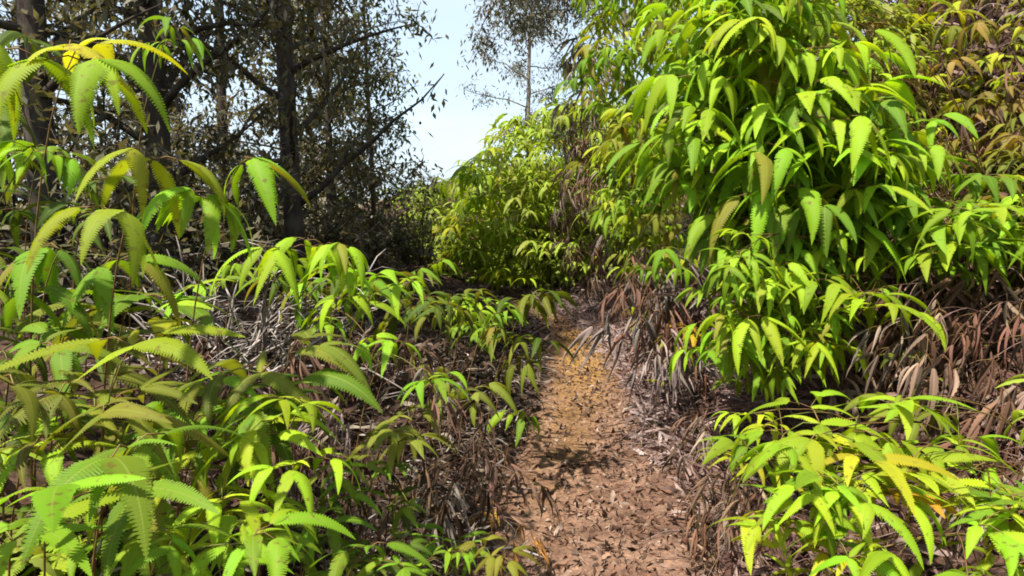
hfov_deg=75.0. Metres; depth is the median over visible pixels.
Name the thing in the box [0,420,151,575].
fern
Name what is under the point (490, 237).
fern
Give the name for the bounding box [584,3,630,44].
fern
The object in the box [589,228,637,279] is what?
dead fern
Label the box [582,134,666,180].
fern
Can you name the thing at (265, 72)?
tree
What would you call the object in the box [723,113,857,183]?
fern
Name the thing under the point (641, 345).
dead fern
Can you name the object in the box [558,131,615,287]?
dead fern
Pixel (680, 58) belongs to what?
fern
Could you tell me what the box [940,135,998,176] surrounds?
fern
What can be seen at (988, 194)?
fern
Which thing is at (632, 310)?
fern
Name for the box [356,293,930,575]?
leaf litter
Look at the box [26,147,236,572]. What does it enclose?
fern
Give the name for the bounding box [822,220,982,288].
fern
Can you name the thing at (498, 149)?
fern
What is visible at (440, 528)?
fern
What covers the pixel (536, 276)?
fern
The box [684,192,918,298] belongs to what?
fern
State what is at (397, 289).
fern
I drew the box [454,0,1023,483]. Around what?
dead fern litter
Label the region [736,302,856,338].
fern
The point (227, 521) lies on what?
fern
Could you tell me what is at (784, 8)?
fern
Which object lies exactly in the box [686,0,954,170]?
fern
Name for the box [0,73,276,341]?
shrub
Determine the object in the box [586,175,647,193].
fern
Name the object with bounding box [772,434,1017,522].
fern
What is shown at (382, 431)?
fern
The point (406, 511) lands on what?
fern
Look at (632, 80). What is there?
fern
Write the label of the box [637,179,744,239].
fern
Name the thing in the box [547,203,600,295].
dead fern
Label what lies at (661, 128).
fern
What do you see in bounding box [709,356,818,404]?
fern
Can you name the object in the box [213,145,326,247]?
shrub
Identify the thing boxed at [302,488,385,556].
dead fern
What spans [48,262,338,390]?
shrub
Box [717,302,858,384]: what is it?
fern
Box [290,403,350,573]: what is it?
dead fern
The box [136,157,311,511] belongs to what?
fern
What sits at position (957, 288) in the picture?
dead fern
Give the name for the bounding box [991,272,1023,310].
dead fern
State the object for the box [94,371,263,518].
fern
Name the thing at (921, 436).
dead fern
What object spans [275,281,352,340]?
fern
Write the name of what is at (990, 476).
fern
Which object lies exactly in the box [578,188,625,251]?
dead fern
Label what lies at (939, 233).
fern
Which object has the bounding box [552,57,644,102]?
fern
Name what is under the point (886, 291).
fern
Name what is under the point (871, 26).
fern
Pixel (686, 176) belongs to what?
fern
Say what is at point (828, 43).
fern
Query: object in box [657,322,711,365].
fern
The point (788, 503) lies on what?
fern
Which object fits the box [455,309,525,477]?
fern
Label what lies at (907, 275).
dead fern
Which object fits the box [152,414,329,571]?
fern
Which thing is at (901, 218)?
fern
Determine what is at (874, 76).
fern
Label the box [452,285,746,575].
path
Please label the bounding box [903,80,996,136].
dead fern
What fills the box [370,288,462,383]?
fern
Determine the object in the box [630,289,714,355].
dead fern
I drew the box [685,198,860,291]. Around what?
fern
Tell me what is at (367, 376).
dead fern
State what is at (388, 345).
fern
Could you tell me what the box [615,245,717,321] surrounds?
dead fern
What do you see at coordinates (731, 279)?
fern
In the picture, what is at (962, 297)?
dead fern
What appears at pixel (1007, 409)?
dead fern
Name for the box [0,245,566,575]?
dead fern litter
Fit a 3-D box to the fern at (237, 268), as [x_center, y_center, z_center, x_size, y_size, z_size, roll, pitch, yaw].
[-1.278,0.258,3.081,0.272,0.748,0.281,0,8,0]
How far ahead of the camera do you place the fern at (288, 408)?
1.47 m
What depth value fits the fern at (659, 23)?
4.16 m
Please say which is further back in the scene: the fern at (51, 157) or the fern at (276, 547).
the fern at (51, 157)
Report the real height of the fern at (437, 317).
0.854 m
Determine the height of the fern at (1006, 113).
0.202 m
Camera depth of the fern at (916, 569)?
1.83 m
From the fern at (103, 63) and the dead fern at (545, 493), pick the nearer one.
the fern at (103, 63)
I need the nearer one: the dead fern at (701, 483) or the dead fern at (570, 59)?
the dead fern at (701, 483)
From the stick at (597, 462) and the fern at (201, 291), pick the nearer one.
the fern at (201, 291)
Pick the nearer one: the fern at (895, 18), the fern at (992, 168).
the fern at (992, 168)
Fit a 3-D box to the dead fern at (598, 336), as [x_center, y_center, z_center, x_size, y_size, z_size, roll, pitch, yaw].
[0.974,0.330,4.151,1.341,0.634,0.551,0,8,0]
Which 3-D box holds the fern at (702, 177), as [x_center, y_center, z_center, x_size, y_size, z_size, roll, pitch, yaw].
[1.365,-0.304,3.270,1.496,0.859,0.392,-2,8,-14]
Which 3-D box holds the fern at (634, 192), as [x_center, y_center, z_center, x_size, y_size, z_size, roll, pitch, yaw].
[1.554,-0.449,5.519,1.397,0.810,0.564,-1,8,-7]
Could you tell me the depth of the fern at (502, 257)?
11.01 m
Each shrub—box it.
[0,16,229,276]
[0,20,144,303]
[0,59,126,249]
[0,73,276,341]
[38,236,436,396]
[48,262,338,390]
[60,73,243,260]
[108,74,283,293]
[188,95,361,257]
[202,148,390,295]
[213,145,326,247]
[280,138,444,268]
[318,162,445,260]
[364,157,447,280]
[387,205,478,271]
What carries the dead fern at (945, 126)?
on the ground
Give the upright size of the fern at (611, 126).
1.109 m
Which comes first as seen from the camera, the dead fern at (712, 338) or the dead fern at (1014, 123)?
the dead fern at (1014, 123)
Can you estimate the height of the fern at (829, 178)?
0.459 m
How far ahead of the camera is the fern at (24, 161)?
1.44 m
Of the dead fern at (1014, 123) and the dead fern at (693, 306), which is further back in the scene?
the dead fern at (693, 306)
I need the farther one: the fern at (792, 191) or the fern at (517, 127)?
the fern at (517, 127)
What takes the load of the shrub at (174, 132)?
on the ground
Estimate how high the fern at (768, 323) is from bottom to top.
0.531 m
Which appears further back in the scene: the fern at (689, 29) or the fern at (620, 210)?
the fern at (620, 210)
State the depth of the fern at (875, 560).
1.40 m
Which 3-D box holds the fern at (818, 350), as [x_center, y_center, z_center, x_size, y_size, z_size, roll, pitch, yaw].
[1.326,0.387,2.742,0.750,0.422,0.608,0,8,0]
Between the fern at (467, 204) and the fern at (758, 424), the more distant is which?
the fern at (467, 204)
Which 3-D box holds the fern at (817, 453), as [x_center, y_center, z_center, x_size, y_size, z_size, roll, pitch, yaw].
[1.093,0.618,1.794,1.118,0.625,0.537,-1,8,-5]
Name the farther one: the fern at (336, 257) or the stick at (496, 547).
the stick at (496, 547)
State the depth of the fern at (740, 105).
3.23 m
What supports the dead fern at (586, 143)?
on the ground
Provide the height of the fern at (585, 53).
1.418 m
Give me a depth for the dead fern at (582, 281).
8.32 m
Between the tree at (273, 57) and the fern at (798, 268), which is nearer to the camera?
the fern at (798, 268)
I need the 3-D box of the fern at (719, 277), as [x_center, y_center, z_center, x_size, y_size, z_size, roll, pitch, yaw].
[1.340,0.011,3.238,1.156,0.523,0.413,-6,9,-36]
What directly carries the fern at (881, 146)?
on the ground
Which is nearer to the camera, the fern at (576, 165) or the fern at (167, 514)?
the fern at (167, 514)
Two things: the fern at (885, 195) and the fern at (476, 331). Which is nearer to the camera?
the fern at (885, 195)
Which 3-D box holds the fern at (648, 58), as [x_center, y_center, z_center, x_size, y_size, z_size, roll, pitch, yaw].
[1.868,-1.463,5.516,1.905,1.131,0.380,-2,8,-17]
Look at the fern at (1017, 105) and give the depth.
3.54 m
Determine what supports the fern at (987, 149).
on the ground
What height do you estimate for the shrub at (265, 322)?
0.937 m
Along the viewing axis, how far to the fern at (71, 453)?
1.84 m
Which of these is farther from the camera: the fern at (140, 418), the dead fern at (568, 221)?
the dead fern at (568, 221)
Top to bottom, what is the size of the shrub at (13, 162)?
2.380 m
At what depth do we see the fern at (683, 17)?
3.44 m
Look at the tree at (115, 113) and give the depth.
12.96 m
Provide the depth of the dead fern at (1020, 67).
3.52 m
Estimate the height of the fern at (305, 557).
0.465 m
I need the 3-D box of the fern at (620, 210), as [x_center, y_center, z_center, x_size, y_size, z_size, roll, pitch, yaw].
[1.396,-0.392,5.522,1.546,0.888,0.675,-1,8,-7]
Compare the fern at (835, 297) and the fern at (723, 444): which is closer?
the fern at (723, 444)
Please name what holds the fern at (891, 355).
on the ground
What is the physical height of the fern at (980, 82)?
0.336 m
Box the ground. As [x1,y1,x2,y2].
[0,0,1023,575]
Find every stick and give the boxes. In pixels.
[483,539,542,557]
[571,456,623,466]
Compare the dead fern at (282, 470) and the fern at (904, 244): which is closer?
the dead fern at (282, 470)
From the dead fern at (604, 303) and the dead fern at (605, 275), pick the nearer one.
the dead fern at (604, 303)
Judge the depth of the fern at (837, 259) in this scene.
2.85 m
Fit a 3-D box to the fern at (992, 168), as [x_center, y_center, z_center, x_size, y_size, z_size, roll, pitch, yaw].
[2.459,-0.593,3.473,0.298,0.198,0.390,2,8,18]
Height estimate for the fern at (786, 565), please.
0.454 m
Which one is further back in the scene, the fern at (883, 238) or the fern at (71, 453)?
the fern at (883, 238)
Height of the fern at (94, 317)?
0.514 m
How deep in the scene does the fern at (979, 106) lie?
3.60 m
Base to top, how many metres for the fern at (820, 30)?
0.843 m
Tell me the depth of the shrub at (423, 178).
10.44 m
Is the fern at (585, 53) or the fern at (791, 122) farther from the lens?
the fern at (585, 53)
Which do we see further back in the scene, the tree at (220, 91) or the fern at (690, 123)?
the tree at (220, 91)
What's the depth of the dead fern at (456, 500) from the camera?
2.52 m
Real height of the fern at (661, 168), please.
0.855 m
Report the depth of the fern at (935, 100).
3.96 m
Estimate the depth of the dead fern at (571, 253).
7.30 m
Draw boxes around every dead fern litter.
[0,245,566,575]
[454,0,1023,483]
[574,282,941,575]
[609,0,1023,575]
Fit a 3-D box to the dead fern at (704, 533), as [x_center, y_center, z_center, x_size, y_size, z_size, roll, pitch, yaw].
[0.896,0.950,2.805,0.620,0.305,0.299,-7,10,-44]
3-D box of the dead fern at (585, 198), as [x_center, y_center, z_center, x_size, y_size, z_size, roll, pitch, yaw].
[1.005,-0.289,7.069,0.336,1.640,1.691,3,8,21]
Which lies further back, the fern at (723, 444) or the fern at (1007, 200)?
the fern at (1007, 200)
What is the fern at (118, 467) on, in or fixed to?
on the ground
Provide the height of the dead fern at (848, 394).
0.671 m
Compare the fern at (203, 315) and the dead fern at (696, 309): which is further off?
the dead fern at (696, 309)
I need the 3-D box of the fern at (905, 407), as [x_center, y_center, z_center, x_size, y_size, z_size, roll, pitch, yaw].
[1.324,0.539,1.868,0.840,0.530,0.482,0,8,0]
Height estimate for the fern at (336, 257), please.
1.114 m
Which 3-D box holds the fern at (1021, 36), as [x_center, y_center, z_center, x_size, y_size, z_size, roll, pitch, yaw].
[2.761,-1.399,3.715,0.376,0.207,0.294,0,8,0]
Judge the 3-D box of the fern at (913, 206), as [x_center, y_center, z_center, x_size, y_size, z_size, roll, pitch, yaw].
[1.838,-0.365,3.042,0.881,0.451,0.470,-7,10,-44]
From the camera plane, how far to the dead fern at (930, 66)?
4.30 m
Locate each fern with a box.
[0,31,62,84]
[0,38,186,575]
[0,103,38,191]
[0,141,90,202]
[0,184,76,247]
[0,243,209,491]
[0,247,68,336]
[0,315,130,569]
[0,319,244,575]
[0,365,192,575]
[0,399,168,516]
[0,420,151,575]
[0,425,257,575]
[0,503,122,575]
[9,140,107,372]
[11,289,251,517]
[12,446,276,575]
[12,528,132,575]
[18,175,136,447]
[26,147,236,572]
[27,301,174,415]
[37,380,238,512]
[80,404,277,538]
[90,509,355,575]
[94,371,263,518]
[129,15,213,388]
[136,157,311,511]
[151,278,235,477]
[152,327,382,575]
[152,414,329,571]
[160,318,230,384]
[165,448,359,575]
[168,512,316,575]
[185,351,266,422]
[187,384,241,435]
[188,363,274,433]
[191,394,347,575]
[207,263,257,358]
[210,237,376,479]
[216,442,340,511]
[228,367,330,434]
[229,258,320,328]
[240,403,322,502]
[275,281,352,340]
[280,496,351,575]
[281,515,361,575]
[282,325,356,544]
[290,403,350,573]
[294,486,390,575]
[300,295,403,510]
[301,269,427,492]
[301,454,388,555]
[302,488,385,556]
[304,541,436,575]
[310,271,422,342]
[312,274,383,341]
[312,351,394,422]
[315,466,405,570]
[319,540,381,575]
[322,428,366,476]
[340,529,434,575]
[344,404,456,569]
[346,339,470,551]
[355,334,460,574]
[355,461,428,575]
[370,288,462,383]
[372,418,435,458]
[373,486,421,553]
[382,384,494,575]
[388,459,469,557]
[391,365,517,555]
[391,538,475,575]
[400,523,507,575]
[402,259,464,361]
[405,288,497,392]
[405,430,525,485]
[414,502,481,558]
[419,449,530,575]
[424,247,480,290]
[429,217,494,291]
[435,165,515,271]
[438,293,496,351]
[438,534,541,575]
[441,298,515,368]
[442,431,561,574]
[450,316,528,387]
[452,191,515,259]
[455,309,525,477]
[459,244,507,268]
[467,497,549,575]
[474,267,545,298]
[476,332,574,430]
[479,144,517,169]
[480,221,526,276]
[485,120,543,143]
[487,410,539,495]
[490,288,577,462]
[509,196,553,220]
[512,272,551,286]
[534,140,561,168]
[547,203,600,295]
[549,162,617,281]
[549,237,607,311]
[550,89,621,197]
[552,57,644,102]
[552,247,585,285]
[553,33,622,97]
[553,178,602,299]
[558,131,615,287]
[560,58,645,260]
[561,150,658,178]
[561,293,734,381]
[564,131,624,192]
[565,263,613,304]
[569,0,674,19]
[569,205,593,222]
[570,97,604,122]
[572,28,644,81]
[573,0,668,19]
[575,181,629,316]
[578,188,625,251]
[579,162,622,188]
[581,68,647,112]
[581,101,642,134]
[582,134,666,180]
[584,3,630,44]
[585,249,609,270]
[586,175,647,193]
[587,100,636,136]
[587,187,708,239]
[587,247,629,301]
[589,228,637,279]
[590,164,653,194]
[593,40,677,92]
[593,123,709,172]
[595,217,715,268]
[597,267,733,328]
[598,97,673,136]
[599,119,650,150]
[599,196,743,297]
[605,102,893,285]
[605,254,684,287]
[606,0,683,12]
[608,3,692,34]
[610,232,711,267]
[614,63,730,126]
[615,141,748,219]
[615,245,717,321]
[616,206,691,229]
[618,17,951,228]
[618,184,683,215]
[620,66,680,97]
[622,307,670,330]
[625,327,749,407]
[626,246,717,291]
[629,316,715,367]
[629,347,742,409]
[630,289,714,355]
[631,0,717,24]
[631,9,691,57]
[633,35,685,75]
[633,188,710,223]
[633,210,693,250]
[636,0,925,203]
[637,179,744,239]
[639,22,755,98]
[639,309,715,371]
[640,110,746,195]
[641,268,711,366]
[642,27,708,56]
[642,134,771,192]
[642,251,735,345]
[643,107,697,130]
[644,379,664,439]
[647,157,869,288]
[648,116,680,139]
[649,86,775,126]
[649,236,710,278]
[651,52,815,133]
[656,0,876,95]
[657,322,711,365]
[659,50,686,74]
[660,170,885,293]
[662,405,803,487]
[666,279,720,329]
[669,339,845,403]
[674,49,740,112]
[674,273,849,363]
[674,312,858,405]
[676,0,908,130]
[676,206,867,286]
[677,0,952,208]
[677,484,784,563]
[678,327,721,385]
[680,136,922,301]
[680,461,784,544]
[682,13,799,59]
[683,513,769,575]
[683,548,738,575]
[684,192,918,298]
[684,458,886,544]
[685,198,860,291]
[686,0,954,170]
[689,10,945,197]
[689,228,877,342]
[690,161,892,284]
[694,447,913,535]
[696,88,752,165]
[696,261,866,346]
[696,287,881,403]
[696,433,978,564]
[698,245,894,374]
[702,265,881,329]
[704,228,913,363]
[705,39,845,109]
[706,507,953,575]
[708,41,797,88]
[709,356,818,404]
[710,409,917,523]
[714,141,895,275]
[714,234,884,327]
[715,277,890,374]
[717,223,897,338]
[717,252,902,353]
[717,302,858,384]
[717,486,843,564]
[718,276,880,333]
[721,0,985,192]
[723,20,984,174]
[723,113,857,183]
[725,75,951,210]
[727,89,930,195]
[729,389,1009,531]
[731,536,831,575]
[735,163,920,279]
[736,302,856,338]
[737,80,960,197]
[740,159,920,212]
[740,455,1007,573]
[742,186,899,287]
[742,221,905,280]
[742,323,886,409]
[744,139,965,261]
[744,258,906,346]
[747,140,846,185]
[747,333,845,388]
[754,322,894,408]
[756,0,982,172]
[756,286,879,363]
[757,309,854,371]
[762,463,1014,569]
[763,298,911,363]
[764,94,934,196]
[766,241,916,322]
[768,267,946,355]
[770,515,973,575]
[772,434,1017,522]
[778,41,973,172]
[780,311,897,380]
[781,524,1022,575]
[788,155,918,209]
[788,232,923,299]
[791,138,963,229]
[792,73,938,194]
[792,240,913,324]
[793,29,922,128]
[795,38,942,146]
[798,317,883,387]
[801,0,939,144]
[806,102,957,201]
[814,127,951,207]
[817,272,885,324]
[817,395,1023,480]
[818,226,893,292]
[818,283,916,347]
[822,73,968,190]
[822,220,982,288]
[827,317,926,447]
[829,472,1022,570]
[830,180,956,262]
[830,215,960,285]
[832,171,955,228]
[834,2,931,41]
[835,4,941,59]
[835,112,977,202]
[839,188,970,269]
[841,392,1023,444]
[841,447,1023,575]
[845,242,925,317]
[845,307,1019,425]
[846,41,889,81]
[848,283,986,382]
[856,155,987,230]
[859,130,967,198]
[861,204,1023,293]
[869,4,943,61]
[869,47,941,103]
[873,77,923,130]
[874,37,950,86]
[879,18,950,55]
[879,240,1011,297]
[879,351,981,410]
[881,295,1004,372]
[885,101,946,128]
[891,68,946,99]
[891,96,968,150]
[891,264,984,369]
[898,335,1023,457]
[898,356,1018,433]
[899,41,959,86]
[902,259,979,306]
[903,48,982,93]
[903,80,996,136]
[904,127,984,154]
[905,10,999,62]
[906,0,962,18]
[906,203,1023,271]
[907,453,1023,526]
[911,202,1023,277]
[912,75,977,118]
[912,266,1023,355]
[913,93,985,127]
[913,200,1017,276]
[916,172,1023,251]
[916,432,1023,545]
[917,394,1023,495]
[920,178,1005,208]
[922,298,1023,397]
[928,152,984,189]
[929,404,1023,475]
[930,30,996,79]
[930,63,972,112]
[934,541,1023,575]
[935,72,1023,128]
[939,480,1023,570]
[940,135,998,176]
[942,0,990,25]
[942,93,1021,130]
[943,336,1023,420]
[945,100,1011,155]
[946,75,993,97]
[948,152,1022,193]
[951,156,1021,177]
[951,247,1008,304]
[951,492,1023,575]
[954,0,1000,11]
[958,55,1023,100]
[960,121,1022,188]
[963,91,1023,143]
[964,194,1023,257]
[965,20,1023,51]
[968,183,1023,195]
[970,373,1023,445]
[973,52,1023,86]
[973,194,1022,212]
[975,132,1023,164]
[976,90,1023,142]
[977,217,1023,284]
[983,110,1023,138]
[988,132,1023,174]
[991,24,1023,53]
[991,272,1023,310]
[995,51,1023,99]
[996,0,1023,35]
[997,172,1023,191]
[998,113,1023,158]
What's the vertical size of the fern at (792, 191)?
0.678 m
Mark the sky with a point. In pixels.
(456, 130)
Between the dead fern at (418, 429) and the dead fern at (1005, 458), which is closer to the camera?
the dead fern at (1005, 458)
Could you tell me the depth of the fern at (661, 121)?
5.12 m
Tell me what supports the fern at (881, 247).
on the ground
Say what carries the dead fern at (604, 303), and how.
on the ground
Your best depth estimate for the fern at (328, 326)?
2.17 m
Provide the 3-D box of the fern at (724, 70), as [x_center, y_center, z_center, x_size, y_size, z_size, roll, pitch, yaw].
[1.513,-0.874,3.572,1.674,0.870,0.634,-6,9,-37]
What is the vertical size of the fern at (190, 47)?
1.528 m
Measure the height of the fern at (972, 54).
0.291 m
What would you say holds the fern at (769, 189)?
on the ground
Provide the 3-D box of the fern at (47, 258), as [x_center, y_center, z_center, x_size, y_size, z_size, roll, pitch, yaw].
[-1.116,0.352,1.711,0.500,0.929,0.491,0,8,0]
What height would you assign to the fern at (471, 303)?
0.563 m
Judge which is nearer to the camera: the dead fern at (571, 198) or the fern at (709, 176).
the fern at (709, 176)
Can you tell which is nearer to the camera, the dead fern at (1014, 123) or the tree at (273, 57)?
the dead fern at (1014, 123)
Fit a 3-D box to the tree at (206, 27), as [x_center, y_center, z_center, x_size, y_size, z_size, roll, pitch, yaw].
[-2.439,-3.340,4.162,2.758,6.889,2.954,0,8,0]
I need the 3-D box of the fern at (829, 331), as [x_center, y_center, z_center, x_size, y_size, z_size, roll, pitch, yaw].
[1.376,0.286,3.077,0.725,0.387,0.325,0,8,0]
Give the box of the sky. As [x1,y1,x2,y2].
[0,0,896,200]
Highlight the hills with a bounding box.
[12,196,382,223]
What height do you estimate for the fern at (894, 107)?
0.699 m
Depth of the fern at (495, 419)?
3.29 m
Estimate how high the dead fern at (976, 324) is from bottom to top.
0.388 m
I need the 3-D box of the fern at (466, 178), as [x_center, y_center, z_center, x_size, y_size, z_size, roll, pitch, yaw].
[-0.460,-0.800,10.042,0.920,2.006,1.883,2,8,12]
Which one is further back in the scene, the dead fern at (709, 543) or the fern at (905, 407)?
the dead fern at (709, 543)
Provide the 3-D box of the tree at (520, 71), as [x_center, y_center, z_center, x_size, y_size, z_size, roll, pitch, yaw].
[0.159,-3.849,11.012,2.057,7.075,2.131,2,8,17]
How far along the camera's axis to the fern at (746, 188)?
2.82 m
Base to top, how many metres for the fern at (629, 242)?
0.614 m
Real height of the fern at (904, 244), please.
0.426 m
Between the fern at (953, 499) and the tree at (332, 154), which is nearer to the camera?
the fern at (953, 499)
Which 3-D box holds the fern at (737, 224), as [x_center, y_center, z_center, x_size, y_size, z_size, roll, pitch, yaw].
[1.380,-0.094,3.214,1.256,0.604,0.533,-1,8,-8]
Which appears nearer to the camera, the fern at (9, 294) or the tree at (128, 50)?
the fern at (9, 294)
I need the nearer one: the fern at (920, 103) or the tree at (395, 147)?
the fern at (920, 103)
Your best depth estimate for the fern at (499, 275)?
9.84 m
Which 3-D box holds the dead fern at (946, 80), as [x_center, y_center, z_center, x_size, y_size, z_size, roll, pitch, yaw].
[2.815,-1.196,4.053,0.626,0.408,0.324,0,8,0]
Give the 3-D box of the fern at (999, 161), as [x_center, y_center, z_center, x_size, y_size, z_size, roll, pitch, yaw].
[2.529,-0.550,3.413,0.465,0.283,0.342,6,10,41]
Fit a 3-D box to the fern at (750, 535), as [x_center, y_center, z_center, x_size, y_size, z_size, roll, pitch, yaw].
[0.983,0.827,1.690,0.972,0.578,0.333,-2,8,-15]
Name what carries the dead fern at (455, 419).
on the ground
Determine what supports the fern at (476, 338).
on the ground
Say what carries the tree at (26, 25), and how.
on the ground
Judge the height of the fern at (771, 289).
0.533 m
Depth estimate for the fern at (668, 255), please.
4.20 m
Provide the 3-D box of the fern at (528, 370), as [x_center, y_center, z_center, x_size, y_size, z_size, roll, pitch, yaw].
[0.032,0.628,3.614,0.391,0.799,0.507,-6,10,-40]
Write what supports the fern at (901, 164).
on the ground
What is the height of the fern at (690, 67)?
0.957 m
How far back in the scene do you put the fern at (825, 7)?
2.89 m
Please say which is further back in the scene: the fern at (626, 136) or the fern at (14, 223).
the fern at (626, 136)
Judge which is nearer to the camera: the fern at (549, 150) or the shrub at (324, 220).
the shrub at (324, 220)
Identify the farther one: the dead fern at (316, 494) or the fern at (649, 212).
the fern at (649, 212)
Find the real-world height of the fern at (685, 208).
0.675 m
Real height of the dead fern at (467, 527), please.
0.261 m
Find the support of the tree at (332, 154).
on the ground
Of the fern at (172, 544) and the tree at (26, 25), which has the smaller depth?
the fern at (172, 544)
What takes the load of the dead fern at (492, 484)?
on the ground
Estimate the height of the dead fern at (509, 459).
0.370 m
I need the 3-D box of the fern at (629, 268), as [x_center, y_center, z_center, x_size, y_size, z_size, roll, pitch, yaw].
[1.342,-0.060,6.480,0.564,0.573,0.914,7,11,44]
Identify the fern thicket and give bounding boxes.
[0,0,1023,575]
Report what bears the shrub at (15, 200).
on the ground
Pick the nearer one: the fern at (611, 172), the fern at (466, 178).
the fern at (611, 172)
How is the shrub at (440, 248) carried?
on the ground
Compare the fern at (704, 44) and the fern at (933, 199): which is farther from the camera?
the fern at (704, 44)
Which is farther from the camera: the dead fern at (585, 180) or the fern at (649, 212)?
the dead fern at (585, 180)
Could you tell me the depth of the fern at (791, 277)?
2.72 m
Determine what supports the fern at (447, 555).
on the ground
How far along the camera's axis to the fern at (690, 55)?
3.19 m
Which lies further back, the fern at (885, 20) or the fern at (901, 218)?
the fern at (885, 20)
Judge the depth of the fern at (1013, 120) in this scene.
3.39 m
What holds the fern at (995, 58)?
on the ground
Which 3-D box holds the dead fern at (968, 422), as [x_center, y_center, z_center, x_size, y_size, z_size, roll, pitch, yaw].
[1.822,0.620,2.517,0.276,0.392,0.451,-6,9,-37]
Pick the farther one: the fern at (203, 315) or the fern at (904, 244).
the fern at (904, 244)
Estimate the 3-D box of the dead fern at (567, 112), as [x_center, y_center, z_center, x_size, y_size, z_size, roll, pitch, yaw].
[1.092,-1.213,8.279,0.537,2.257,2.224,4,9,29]
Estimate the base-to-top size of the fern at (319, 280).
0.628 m
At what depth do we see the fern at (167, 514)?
1.81 m
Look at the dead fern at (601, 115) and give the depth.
7.87 m
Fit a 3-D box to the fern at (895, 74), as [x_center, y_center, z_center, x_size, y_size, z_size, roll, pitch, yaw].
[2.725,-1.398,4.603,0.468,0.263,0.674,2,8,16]
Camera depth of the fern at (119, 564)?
1.82 m
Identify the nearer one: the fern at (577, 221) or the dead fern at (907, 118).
the dead fern at (907, 118)
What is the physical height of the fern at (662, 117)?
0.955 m
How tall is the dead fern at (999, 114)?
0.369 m
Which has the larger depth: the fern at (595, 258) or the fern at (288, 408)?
the fern at (595, 258)
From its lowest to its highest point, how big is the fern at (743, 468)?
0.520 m
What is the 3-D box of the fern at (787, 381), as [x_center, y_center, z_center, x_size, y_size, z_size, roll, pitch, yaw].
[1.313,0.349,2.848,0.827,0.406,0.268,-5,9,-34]
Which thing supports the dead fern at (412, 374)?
on the ground
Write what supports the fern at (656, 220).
on the ground
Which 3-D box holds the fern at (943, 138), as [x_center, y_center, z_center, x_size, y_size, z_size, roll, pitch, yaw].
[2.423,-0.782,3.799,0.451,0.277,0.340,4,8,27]
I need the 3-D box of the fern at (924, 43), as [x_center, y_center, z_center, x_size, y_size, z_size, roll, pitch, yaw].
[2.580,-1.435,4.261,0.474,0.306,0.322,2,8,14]
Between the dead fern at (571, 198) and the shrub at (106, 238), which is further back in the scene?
the dead fern at (571, 198)
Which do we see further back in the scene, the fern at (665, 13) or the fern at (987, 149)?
the fern at (665, 13)
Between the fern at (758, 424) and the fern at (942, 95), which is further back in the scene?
the fern at (942, 95)
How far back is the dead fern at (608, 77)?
6.63 m
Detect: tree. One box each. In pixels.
[0,0,83,245]
[0,0,259,322]
[0,0,351,295]
[1,0,122,195]
[22,0,198,251]
[52,3,212,168]
[88,0,311,261]
[95,0,448,300]
[105,0,260,231]
[106,0,257,247]
[171,0,383,206]
[212,0,375,218]
[227,0,436,260]
[229,9,378,231]
[256,0,421,272]
[331,0,431,267]
[455,0,576,266]
[457,0,690,317]
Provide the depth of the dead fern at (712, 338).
5.02 m
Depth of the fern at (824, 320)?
2.98 m
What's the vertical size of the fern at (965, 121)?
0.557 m
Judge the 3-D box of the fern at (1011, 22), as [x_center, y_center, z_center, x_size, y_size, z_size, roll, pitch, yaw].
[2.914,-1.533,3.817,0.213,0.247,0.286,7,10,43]
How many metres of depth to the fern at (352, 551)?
1.81 m
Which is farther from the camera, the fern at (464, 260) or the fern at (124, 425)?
the fern at (464, 260)
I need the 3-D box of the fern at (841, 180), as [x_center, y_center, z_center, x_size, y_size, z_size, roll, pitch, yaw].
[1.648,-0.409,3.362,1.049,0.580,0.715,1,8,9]
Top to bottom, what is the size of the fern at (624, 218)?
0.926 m
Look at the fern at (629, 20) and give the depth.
5.40 m
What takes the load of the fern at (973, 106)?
on the ground
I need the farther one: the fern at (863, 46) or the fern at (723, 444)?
the fern at (863, 46)
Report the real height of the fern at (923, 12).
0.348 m
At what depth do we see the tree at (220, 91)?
7.20 m
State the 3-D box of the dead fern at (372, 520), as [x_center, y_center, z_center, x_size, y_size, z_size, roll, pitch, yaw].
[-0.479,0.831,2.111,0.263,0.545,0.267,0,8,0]
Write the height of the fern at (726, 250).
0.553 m
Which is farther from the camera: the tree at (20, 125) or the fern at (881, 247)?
the tree at (20, 125)
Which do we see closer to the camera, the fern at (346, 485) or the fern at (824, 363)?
the fern at (346, 485)
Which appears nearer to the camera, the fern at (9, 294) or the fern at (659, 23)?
the fern at (9, 294)
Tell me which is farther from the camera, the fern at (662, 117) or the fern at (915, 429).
the fern at (662, 117)
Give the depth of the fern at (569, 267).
10.45 m
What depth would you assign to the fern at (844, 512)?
1.78 m
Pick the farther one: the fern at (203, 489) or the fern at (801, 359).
the fern at (801, 359)
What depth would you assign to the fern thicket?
9.77 m
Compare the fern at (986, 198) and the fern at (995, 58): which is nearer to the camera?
the fern at (986, 198)
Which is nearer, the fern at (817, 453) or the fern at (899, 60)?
the fern at (817, 453)
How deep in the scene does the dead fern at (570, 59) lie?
7.55 m
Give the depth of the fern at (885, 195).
2.83 m
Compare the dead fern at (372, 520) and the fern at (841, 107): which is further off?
the fern at (841, 107)
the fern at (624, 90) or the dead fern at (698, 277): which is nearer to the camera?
the dead fern at (698, 277)
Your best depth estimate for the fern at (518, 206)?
11.22 m

